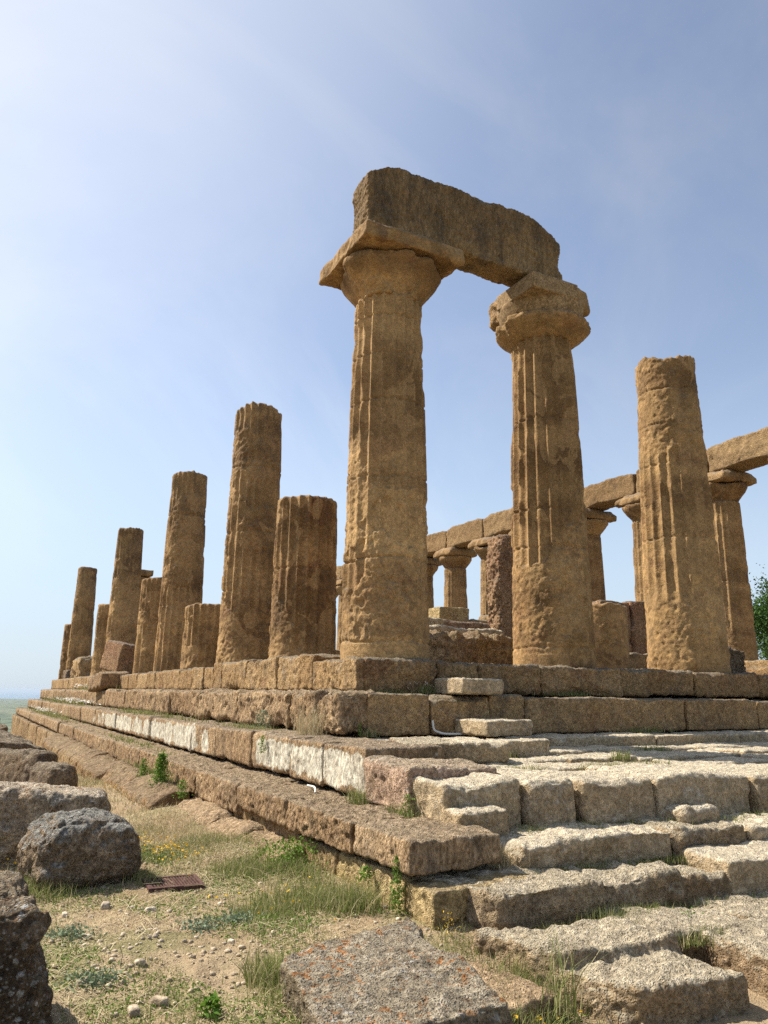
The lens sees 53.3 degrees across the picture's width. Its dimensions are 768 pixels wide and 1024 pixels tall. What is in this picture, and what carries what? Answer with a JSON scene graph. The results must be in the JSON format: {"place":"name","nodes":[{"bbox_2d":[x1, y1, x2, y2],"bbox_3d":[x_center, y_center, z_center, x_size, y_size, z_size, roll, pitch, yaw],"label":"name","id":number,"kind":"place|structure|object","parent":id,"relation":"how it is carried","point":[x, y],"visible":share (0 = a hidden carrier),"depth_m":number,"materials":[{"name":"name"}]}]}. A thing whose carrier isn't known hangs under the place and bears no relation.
{"place":"outdoors","nodes":[
{"label":"outdoors","id":0,"kind":"place"},
{"bbox_2d":[0,699,27,732],"bbox_3d":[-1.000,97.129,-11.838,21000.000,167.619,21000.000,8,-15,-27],"label":"hills","id":1,"kind":"structure","parent":0,"point":[8,707],"depth_m":3476.68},
{"bbox_2d":[0,691,40,698],"bbox_3d":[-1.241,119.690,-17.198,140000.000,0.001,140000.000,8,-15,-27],"label":"sea","id":2,"kind":"structure","parent":0,"point":[19,694],"depth_m":17263.94,"materials":[{"name":"blue liquid"}]},
{"bbox_2d":[0,770,767,1023],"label":"ground","id":3,"kind":"structure","parent":0,"point":[758,1005],"depth_m":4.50,"materials":[{"name":"soil"}]},
{"bbox_2d":[0,730,46,750],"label":"stone slab","id":4,"kind":"structure","parent":3,"relation":"on","point":[10,740],"depth_m":13.40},
{"bbox_2d":[0,870,53,1023],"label":"boulder","id":5,"kind":"object","parent":3,"relation":"on","point":[26,994],"visible":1,"depth_m":2.95,"materials":[{"name":"stone"}]},
{"bbox_2d":[0,748,57,781],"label":"boulder","id":6,"kind":"object","parent":3,"relation":"on","point":[14,762],"visible":0.47,"depth_m":11.81,"materials":[{"name":"stone"}]},
{"bbox_2d":[11,714,56,746],"bbox_3d":[-14.720,9.857,32.500,0.986,1.872,23.423,8,-15,-27],"label":"foundation course","id":7,"kind":"object","parent":3,"relation":"on","point":[36,734],"visible":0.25,"depth_m":31.73,"materials":[{"name":"stone"}]},
{"bbox_2d":[16,707,409,853],"bbox_3d":[-9.961,6.824,24.345,0.982,0.400,42.700,8,-15,-27],"label":"step course","id":8,"kind":"object","parent":7,"relation":"on","point":[328,815],"visible":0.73,"depth_m":8.36,"materials":[{"name":"stone"}]},
{"bbox_2d":[27,699,443,794],"bbox_3d":[-9.593,6.541,24.918,0.912,0.484,41.391,8,-15,-27],"label":"step course","id":9,"kind":"object","parent":8,"relation":"on","point":[335,760],"visible":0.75,"depth_m":9.30,"materials":[{"name":"stone"}]},
{"bbox_2d":[40,688,342,732],"bbox_3d":[-9.675,6.355,26.206,0.884,0.610,38.622,8,-15,-27],"label":"step course","id":10,"kind":"object","parent":9,"relation":"on","point":[245,706],"visible":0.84,"depth_m":13.31,"materials":[{"name":"stone"}]},
{"bbox_2d":[88,671,128,691],"bbox_3d":[-8.882,5.467,24.630,0.919,0.669,1.646,10,-16,-33],"label":"stone block","id":11,"kind":"object","parent":10,"relation":"on","point":[100,681],"depth_m":24.04,"materials":[{"name":"stone"}]},
{"bbox_2d":[51,653,396,690],"bbox_3d":[-8.921,5.845,26.323,1.188,0.616,38.334,8,-15,-27],"label":"stylobate course","id":12,"kind":"object","parent":10,"relation":"on","point":[315,672],"visible":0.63,"depth_m":12.70,"materials":[{"name":"stone"}]},
{"bbox_2d":[58,624,70,678],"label":"doric column","id":13,"kind":"structure","parent":12,"relation":"on","point":[65,642],"depth_m":42.21,"materials":[{"name":"stone"}]},
{"bbox_2d":[65,566,96,671],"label":"doric column","id":14,"kind":"structure","parent":12,"relation":"on","point":[81,635],"depth_m":40.04,"materials":[{"name":"stone"}]},
{"bbox_2d":[70,655,91,677],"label":"stone block","id":15,"kind":"structure","parent":12,"relation":"on","point":[81,666],"depth_m":36.23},
{"bbox_2d":[90,604,108,675],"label":"doric column","id":16,"kind":"structure","parent":12,"relation":"on","point":[101,629],"depth_m":31.67,"materials":[{"name":"stone"}]},
{"bbox_2d":[100,640,134,673],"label":"stone block","id":17,"kind":"structure","parent":12,"relation":"on","point":[117,656],"depth_m":26.59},
{"bbox_2d":[102,527,143,671],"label":"doric column","id":18,"kind":"structure","parent":12,"relation":"on","point":[122,622],"depth_m":29.54,"materials":[{"name":"stone"}]},
{"bbox_2d":[132,577,161,673],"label":"doric column","id":19,"kind":"structure","parent":12,"relation":"on","point":[147,625],"depth_m":23.75,"materials":[{"name":"stone"}]},
{"bbox_2d":[153,470,206,671],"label":"doric column","id":20,"kind":"structure","parent":12,"relation":"on","point":[182,576],"depth_m":21.54,"materials":[{"name":"stone"}]},
{"bbox_2d":[180,603,220,668],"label":"doric column","id":21,"kind":"structure","parent":12,"relation":"on","point":[200,638],"depth_m":18.32,"materials":[{"name":"stone"}]},
{"bbox_2d":[216,401,281,663],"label":"doric column","id":22,"kind":"structure","parent":12,"relation":"on","point":[246,587],"depth_m":16.18,"materials":[{"name":"stone"}]},
{"bbox_2d":[268,495,336,657],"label":"doric column","id":23,"kind":"structure","parent":12,"relation":"on","point":[303,612],"depth_m":13.30,"materials":[{"name":"stone"}]},
{"bbox_2d":[278,699,337,735],"bbox_3d":[-0.879,2.495,9.384,0.948,0.446,1.139,-4,-14,18],"label":"dry tuft","id":24,"kind":"object","parent":9,"relation":"on","point":[313,727],"visible":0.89,"depth_m":9.25,"materials":[{"name":"plant"}]},
{"bbox_2d":[317,689,375,734],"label":"block","id":25,"kind":"structure","parent":9,"relation":"on","point":[344,712],"depth_m":9.02,"materials":[{"name":"stone"}]},
{"bbox_2d":[389,736,462,758],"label":"paving slab","id":26,"kind":"structure","parent":9,"relation":"on","point":[453,750],"depth_m":7.55,"materials":[{"name":"grey stone"}]},
{"bbox_2d":[363,755,496,816],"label":"stone block","id":27,"kind":"structure","parent":8,"relation":"on","point":[388,779],"depth_m":6.57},
{"bbox_2d":[24,761,77,786],"bbox_3d":[-5.057,4.130,11.487,1.157,0.754,0.587,-12,-18,43],"label":"boulder","id":28,"kind":"object","parent":3,"relation":"on","point":[55,773],"visible":0.46,"depth_m":11.27,"materials":[{"name":"stone"}]},
{"bbox_2d":[0,781,110,866],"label":"stone slab","id":29,"kind":"structure","parent":3,"relation":"on","point":[23,805],"depth_m":6.68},
{"bbox_2d":[42,920,107,946],"bbox_3d":[-1.917,2.570,4.674,0.390,0.074,0.451,8,-15,-27],"label":"thistle","id":30,"kind":"object","parent":3,"relation":"on","point":[76,934],"visible":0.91,"depth_m":4.64,"materials":[{"name":"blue plant"}]},
{"bbox_2d":[16,807,141,891],"bbox_3d":[-2.460,2.737,6.188,0.914,0.633,0.843,8,-15,-27],"label":"boulder","id":31,"kind":"object","parent":3,"relation":"on","point":[88,847],"visible":0.88,"depth_m":5.93,"materials":[{"name":"stone"}]},
{"bbox_2d":[55,964,131,994],"bbox_3d":[-1.483,2.388,3.916,0.387,0.077,0.415,8,-15,-27],"label":"thistle","id":32,"kind":"object","parent":3,"relation":"on","point":[97,978],"visible":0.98,"depth_m":3.90,"materials":[{"name":"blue plant"}]},
{"bbox_2d":[42,733,189,809],"bbox_3d":[-6.251,5.491,16.019,0.699,1.055,14.898,8,-15,-27],"label":"foundation ledge","id":33,"kind":"object","parent":3,"relation":"on","point":[83,759],"visible":0.37,"depth_m":12.94,"materials":[{"name":"stone"}]},
{"bbox_2d":[145,753,172,786],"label":"bush","id":34,"kind":"object","parent":33,"relation":"on","point":[160,764],"visible":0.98,"depth_m":10.56,"materials":[{"name":"green plant"}]},
{"bbox_2d":[142,874,204,892],"bbox_3d":[-1.652,2.913,5.981,0.420,0.052,0.370,7,-15,-24],"label":"drain grate","id":35,"kind":"object","parent":3,"relation":"on","point":[180,883],"visible":0.9,"depth_m":5.92,"materials":[{"name":"metal"}]},
{"bbox_2d":[171,915,230,936],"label":"thistle","id":36,"kind":"object","parent":3,"relation":"on","point":[200,924],"visible":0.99,"depth_m":4.89,"materials":[{"name":"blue plant"}]},
{"bbox_2d":[196,989,224,1019],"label":"plant","id":37,"kind":"object","parent":3,"relation":"on","point":[215,1006],"visible":1,"depth_m":3.55,"materials":[{"name":"green plant"}]},
{"bbox_2d":[199,907,265,928],"bbox_3d":[-0.990,2.688,5.061,0.416,0.073,0.440,8,-15,-27],"label":"thistle","id":38,"kind":"object","parent":3,"relation":"on","point":[235,917],"visible":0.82,"depth_m":5.05,"materials":[{"name":"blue plant"}]},
{"bbox_2d":[6,840,469,1023],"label":"gravel","id":39,"kind":"structure","parent":3,"relation":"on","point":[191,955],"depth_m":4.49,"materials":[{"name":"gravel"}]},
{"bbox_2d":[175,797,306,862],"bbox_3d":[-1.695,3.552,8.070,0.602,0.730,3.650,8,-15,-27],"label":"foundation ledge","id":40,"kind":"object","parent":3,"relation":"on","point":[214,813],"visible":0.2,"depth_m":8.00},
{"bbox_2d":[224,945,295,989],"bbox_3d":[-0.640,2.365,3.991,0.384,0.191,0.350,8,-15,-27],"label":"green tuft","id":41,"kind":"object","parent":3,"relation":"on","point":[267,970],"visible":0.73,"depth_m":3.95,"materials":[{"name":"green plant"}]},
{"bbox_2d":[252,835,327,873],"bbox_3d":[-0.768,2.892,6.490,0.714,0.244,0.772,0,-13,5],"label":"plant","id":42,"kind":"object","parent":3,"relation":"on","point":[290,847],"visible":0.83,"depth_m":6.42,"materials":[{"name":"green plant"}]},
{"bbox_2d":[65,735,533,930],"bbox_3d":[-4.159,4.811,13.849,0.959,0.661,20.643,8,-15,-27],"label":"foundation course","id":43,"kind":"object","parent":3,"relation":"on","point":[428,903],"visible":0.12,"depth_m":5.24,"materials":[{"name":"yellow stone"}]},
{"bbox_2d":[353,816,500,875],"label":"stone block","id":44,"kind":"structure","parent":43,"relation":"on","point":[422,845],"depth_m":5.35,"materials":[{"name":"stone"}]},
{"bbox_2d":[25,817,764,1023],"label":"clover","id":45,"kind":"object","parent":3,"relation":"on","point":[174,909],"visible":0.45,"depth_m":4.92,"materials":[{"name":"green plant"}]},
{"bbox_2d":[280,917,513,1023],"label":"stone slab","id":46,"kind":"structure","parent":3,"relation":"on","point":[402,972],"depth_m":3.58,"materials":[{"name":"stone"}]},
{"bbox_2d":[385,855,409,916],"bbox_3d":[0.090,2.516,5.173,0.171,0.373,0.188,1,-13,-3],"label":"plant","id":47,"kind":"object","parent":3,"relation":"on","point":[399,890],"visible":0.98,"depth_m":5.16,"materials":[{"name":"green plant"}]},
{"bbox_2d":[176,714,684,758],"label":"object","id":48,"kind":"object","parent":3,"relation":"on","point":[348,734],"depth_m":10.83,"materials":[{"name":"stone"}]},
{"bbox_2d":[523,696,767,700],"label":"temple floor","id":49,"kind":"structure","parent":48,"relation":"on","point":[674,697],"depth_m":13.64,"materials":[{"name":"stone"}]},
{"bbox_2d":[428,607,468,621],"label":"stone block","id":50,"kind":"structure","parent":49,"relation":"on","point":[460,614],"depth_m":20.61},
{"bbox_2d":[429,624,503,634],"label":"stone block","id":51,"kind":"structure","parent":49,"relation":"on","point":[441,628],"depth_m":14.56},
{"bbox_2d":[444,620,490,628],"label":"stone block","id":52,"kind":"structure","parent":49,"relation":"on","point":[468,625],"depth_m":17.16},
{"bbox_2d":[428,629,513,664],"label":"stone block","id":53,"kind":"structure","parent":49,"relation":"on","point":[475,646],"depth_m":12.93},
{"bbox_2d":[486,534,512,638],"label":"stone pillar","id":54,"kind":"structure","parent":49,"relation":"on","point":[499,561],"depth_m":19.27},
{"bbox_2d":[592,602,629,668],"bbox_3d":[5.449,3.230,19.008,1.225,1.875,1.237,8,-15,-27],"label":"column stump","id":55,"kind":"object","parent":49,"relation":"on","point":[611,649],"visible":0.55,"depth_m":18.51,"materials":[{"name":"stone"}]},
{"bbox_2d":[622,601,647,653],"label":"stone block","id":56,"kind":"structure","parent":49,"relation":"on","point":[638,640],"depth_m":22.66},
{"bbox_2d":[728,646,745,672],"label":"stone block","id":57,"kind":"structure","parent":49,"relation":"on","point":[737,662],"depth_m":14.12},
{"bbox_2d":[744,660,767,667],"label":"stylobate course","id":58,"kind":"object","parent":49,"relation":"on","point":[757,663],"visible":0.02,"depth_m":21.66,"materials":[{"name":"stone"}]},
{"bbox_2d":[336,579,342,649],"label":"doric column","id":59,"kind":"structure","parent":58,"relation":"on","point":[339,585],"depth_m":47.34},
{"bbox_2d":[427,557,441,607],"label":"doric column","id":60,"kind":"structure","parent":58,"relation":"on","point":[433,564],"depth_m":39.62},
{"bbox_2d":[433,547,476,607],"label":"doric column","id":61,"kind":"structure","parent":58,"relation":"on","point":[455,562],"depth_m":36.91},
{"bbox_2d":[426,531,446,557],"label":"architrave beam","id":62,"kind":"structure","parent":61,"relation":"on","point":[437,541],"depth_m":38.43,"materials":[{"name":"stone"}]},
{"bbox_2d":[468,537,489,615],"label":"doric column","id":63,"kind":"structure","parent":58,"relation":"on","point":[479,546],"depth_m":34.40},
{"bbox_2d":[446,518,483,547],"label":"architrave beam","id":64,"kind":"structure","parent":63,"relation":"on","point":[464,535],"depth_m":36.25,"materials":[{"name":"stone"}]},
{"bbox_2d":[585,508,616,601],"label":"doric column","id":65,"kind":"structure","parent":58,"relation":"on","point":[598,521],"depth_m":28.95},
{"bbox_2d":[615,492,643,601],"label":"doric column","id":66,"kind":"structure","parent":58,"relation":"on","point":[629,505],"depth_m":26.57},
{"bbox_2d":[583,474,636,510],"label":"architrave beam","id":67,"kind":"structure","parent":66,"relation":"on","point":[606,494],"depth_m":28.19,"materials":[{"name":"stone"}]},
{"bbox_2d":[707,469,758,660],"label":"doric column","id":68,"kind":"structure","parent":58,"relation":"on","point":[728,487],"depth_m":23.45,"materials":[{"name":"stone"}]},
{"bbox_3d":[12.165,1.076,21.248,1.676,5.941,1.680,8,-15,-27],"label":"doric column","id":69,"kind":"object","parent":58,"relation":"on","visible":0},
{"bbox_2d":[706,427,767,471],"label":"architrave beam","id":70,"kind":"structure","parent":69,"relation":"on","point":[746,452],"depth_m":23.47,"materials":[{"name":"stone"}]},
{"bbox_2d":[415,864,605,929],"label":"stone block","id":71,"kind":"structure","parent":3,"relation":"on","point":[557,896],"depth_m":5.00,"materials":[{"name":"stone"}]},
{"bbox_2d":[468,961,556,1023],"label":"foundation ledge","id":72,"kind":"object","parent":3,"relation":"on","point":[529,988],"visible":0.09,"depth_m":3.97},
{"bbox_2d":[358,729,767,746],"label":"step course","id":73,"kind":"object","parent":3,"relation":"on","point":[641,738],"visible":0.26,"depth_m":10.36,"materials":[{"name":"stone"}]},
{"bbox_2d":[455,718,532,736],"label":"stone block","id":74,"kind":"structure","parent":73,"relation":"on","point":[492,727],"depth_m":9.16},
{"bbox_2d":[352,692,767,736],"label":"step course","id":75,"kind":"object","parent":73,"relation":"on","point":[398,714],"visible":0.78,"depth_m":10.39,"materials":[{"name":"stone"}]},
{"bbox_2d":[434,677,503,694],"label":"stone block","id":76,"kind":"structure","parent":75,"relation":"on","point":[464,686],"depth_m":9.64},
{"bbox_2d":[339,656,767,698],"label":"stylobate course","id":77,"kind":"object","parent":75,"relation":"on","point":[404,674],"visible":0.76,"depth_m":11.16,"materials":[{"name":"stone"}]},
{"bbox_2d":[319,219,464,658],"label":"doric column","id":78,"kind":"structure","parent":77,"relation":"on","point":[385,280],"depth_m":11.04,"materials":[{"name":"stone"}]},
{"bbox_2d":[352,167,561,286],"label":"architrave beam","id":79,"kind":"structure","parent":78,"relation":"on","point":[500,244],"depth_m":12.50,"materials":[{"name":"stone"}]},
{"bbox_2d":[488,271,596,667],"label":"doric column","id":80,"kind":"structure","parent":77,"relation":"on","point":[539,326],"depth_m":12.44,"materials":[{"name":"stone"}]},
{"bbox_2d":[635,355,731,673],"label":"doric column","id":81,"kind":"structure","parent":77,"relation":"on","point":[686,628],"depth_m":13.70,"materials":[{"name":"stone"}]},
{"bbox_2d":[549,745,624,754],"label":"paving slab","id":82,"kind":"structure","parent":73,"relation":"on","point":[560,750],"depth_m":9.19,"materials":[{"name":"stone"}]},
{"bbox_2d":[529,921,613,1019],"bbox_3d":[1.008,2.385,4.032,0.451,0.426,0.522,-6,-15,25],"label":"green tuft","id":83,"kind":"object","parent":3,"relation":"on","point":[555,990],"visible":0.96,"depth_m":3.96,"materials":[{"name":"green plant"}]},
{"bbox_2d":[499,821,671,868],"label":"stone block","id":84,"kind":"structure","parent":3,"relation":"on","point":[557,845],"depth_m":5.83,"materials":[{"name":"stone"}]},
{"bbox_2d":[471,916,751,1023],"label":"stone slab","id":85,"kind":"structure","parent":3,"relation":"on","point":[639,975],"depth_m":4.15,"materials":[{"name":"stone"}]},
{"bbox_2d":[597,904,744,959],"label":"paving slab","id":86,"kind":"structure","parent":3,"relation":"on","point":[675,920],"depth_m":4.98,"materials":[{"name":"grey stone"}]},
{"bbox_2d":[608,748,740,761],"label":"paving slab","id":87,"kind":"structure","parent":3,"relation":"on","point":[643,755],"depth_m":9.22,"materials":[{"name":"stone"}]},
{"bbox_2d":[636,859,731,907],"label":"stone block","id":88,"kind":"structure","parent":3,"relation":"on","point":[693,885],"depth_m":5.55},
{"bbox_2d":[560,860,680,907],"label":"stone block","id":89,"kind":"structure","parent":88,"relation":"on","point":[624,882],"depth_m":5.42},
{"bbox_2d":[634,815,746,858],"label":"stone block","id":90,"kind":"structure","parent":88,"relation":"on","point":[707,832],"depth_m":6.29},
{"bbox_2d":[664,803,719,824],"bbox_3d":[2.705,2.671,6.746,0.517,0.207,0.296,8,-15,-27],"label":"stone block","id":91,"kind":"object","parent":90,"relation":"on","point":[695,813],"depth_m":6.63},
{"bbox_2d":[652,756,767,765],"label":"paving slab","id":92,"kind":"structure","parent":3,"relation":"on","point":[725,759],"depth_m":8.73,"materials":[{"name":"stone"}]},
{"bbox_2d":[675,742,767,749],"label":"paving slab","id":93,"kind":"structure","parent":3,"relation":"on","point":[703,745],"depth_m":10.48,"materials":[{"name":"stone"}]},
{"bbox_2d":[676,839,767,894],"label":"stone block","id":94,"kind":"structure","parent":3,"relation":"on","point":[743,865],"depth_m":5.78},
{"bbox_2d":[687,910,767,998],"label":"stone slab","id":95,"kind":"structure","parent":3,"relation":"on","point":[743,949],"depth_m":4.59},
{"bbox_2d":[694,890,767,918],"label":"paving slab","id":96,"kind":"structure","parent":3,"relation":"on","point":[733,905],"depth_m":5.39,"materials":[{"name":"grey stone"}]},
{"bbox_2d":[708,745,767,754],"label":"paving slab","id":97,"kind":"structure","parent":3,"relation":"on","point":[760,749],"depth_m":9.78,"materials":[{"name":"stone"}]},
{"bbox_2d":[720,812,767,840],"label":"stone block","id":98,"kind":"structure","parent":3,"relation":"on","point":[755,827],"depth_m":6.62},
{"bbox_2d":[683,763,767,812],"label":"stone block","id":99,"kind":"structure","parent":98,"relation":"on","point":[756,775],"depth_m":7.37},
{"bbox_2d":[749,563,767,659],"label":"tree","id":100,"kind":"object","parent":3,"relation":"on","point":[760,613],"visible":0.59,"depth_m":33.74,"materials":[{"name":"green plant"}]},
{"bbox_3d":[1.210,2.936,8.753,1.012,0.441,0.494,8,-15,-27],"label":"paving slab","id":101,"kind":"object","parent":3,"relation":"on","visible":0},
{"bbox_2d":[486,737,549,757],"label":"stone block","id":102,"kind":"structure","parent":101,"relation":"on","point":[535,747],"depth_m":8.68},
{"bbox_3d":[2.330,2.889,7.169,4.017,0.143,0.628,8,-15,-27],"label":"stone block","id":103,"kind":"object","parent":3,"relation":"on","visible":0},
{"bbox_2d":[412,772,520,829],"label":"stone block","id":104,"kind":"structure","parent":103,"relation":"on","point":[434,798],"depth_m":6.14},
{"bbox_2d":[442,804,508,836],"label":"stone block","id":105,"kind":"structure","parent":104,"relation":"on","point":[492,818],"depth_m":5.82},
{"bbox_2d":[496,768,575,827],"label":"stone block","id":106,"kind":"structure","parent":103,"relation":"on","point":[547,798],"depth_m":6.30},
{"bbox_2d":[533,770,655,824],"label":"stone block","id":107,"kind":"structure","parent":103,"relation":"on","point":[612,797],"depth_m":6.58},
{"bbox_2d":[585,763,749,817],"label":"stone block","id":108,"kind":"structure","parent":103,"relation":"on","point":[726,792],"depth_m":7.06,"materials":[{"name":"stone"}]},
{"bbox_2d":[0,0,767,691],"label":"sky","id":109,"kind":"structure","parent":0,"point":[179,179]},
{"bbox_2d":[6,684,767,1023],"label":"grass","id":110,"kind":"structure","parent":0,"point":[324,896],"depth_m":5.42,"materials":[{"name":"plant"}]},
{"bbox_2d":[504,756,565,764],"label":"paving slab","id":111,"kind":"structure","parent":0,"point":[543,759],"depth_m":8.17,"materials":[{"name":"stone"}]},
{"bbox_2d":[441,737,508,763],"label":"paving slab","id":112,"kind":"structure","parent":111,"relation":"on","point":[478,750],"depth_m":7.74,"materials":[{"name":"stone"}]},
{"bbox_2d":[485,760,585,770],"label":"paving slab","id":113,"kind":"structure","parent":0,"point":[561,766],"depth_m":7.64,"materials":[{"name":"stone"}]},
{"bbox_2d":[547,751,637,762],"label":"paving slab","id":114,"kind":"structure","parent":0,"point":[599,756],"depth_m":8.56,"materials":[{"name":"stone"}]},
{"bbox_3d":[6.374,3.508,31.739,1.695,5.938,1.674,8,-15,-27],"label":"doric column","id":115,"kind":"object","parent":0,"visible":0},
{"bbox_2d":[483,507,512,536],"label":"architrave beam","id":116,"kind":"structure","parent":115,"relation":"on","point":[496,523],"depth_m":33.96,"materials":[{"name":"stone"}]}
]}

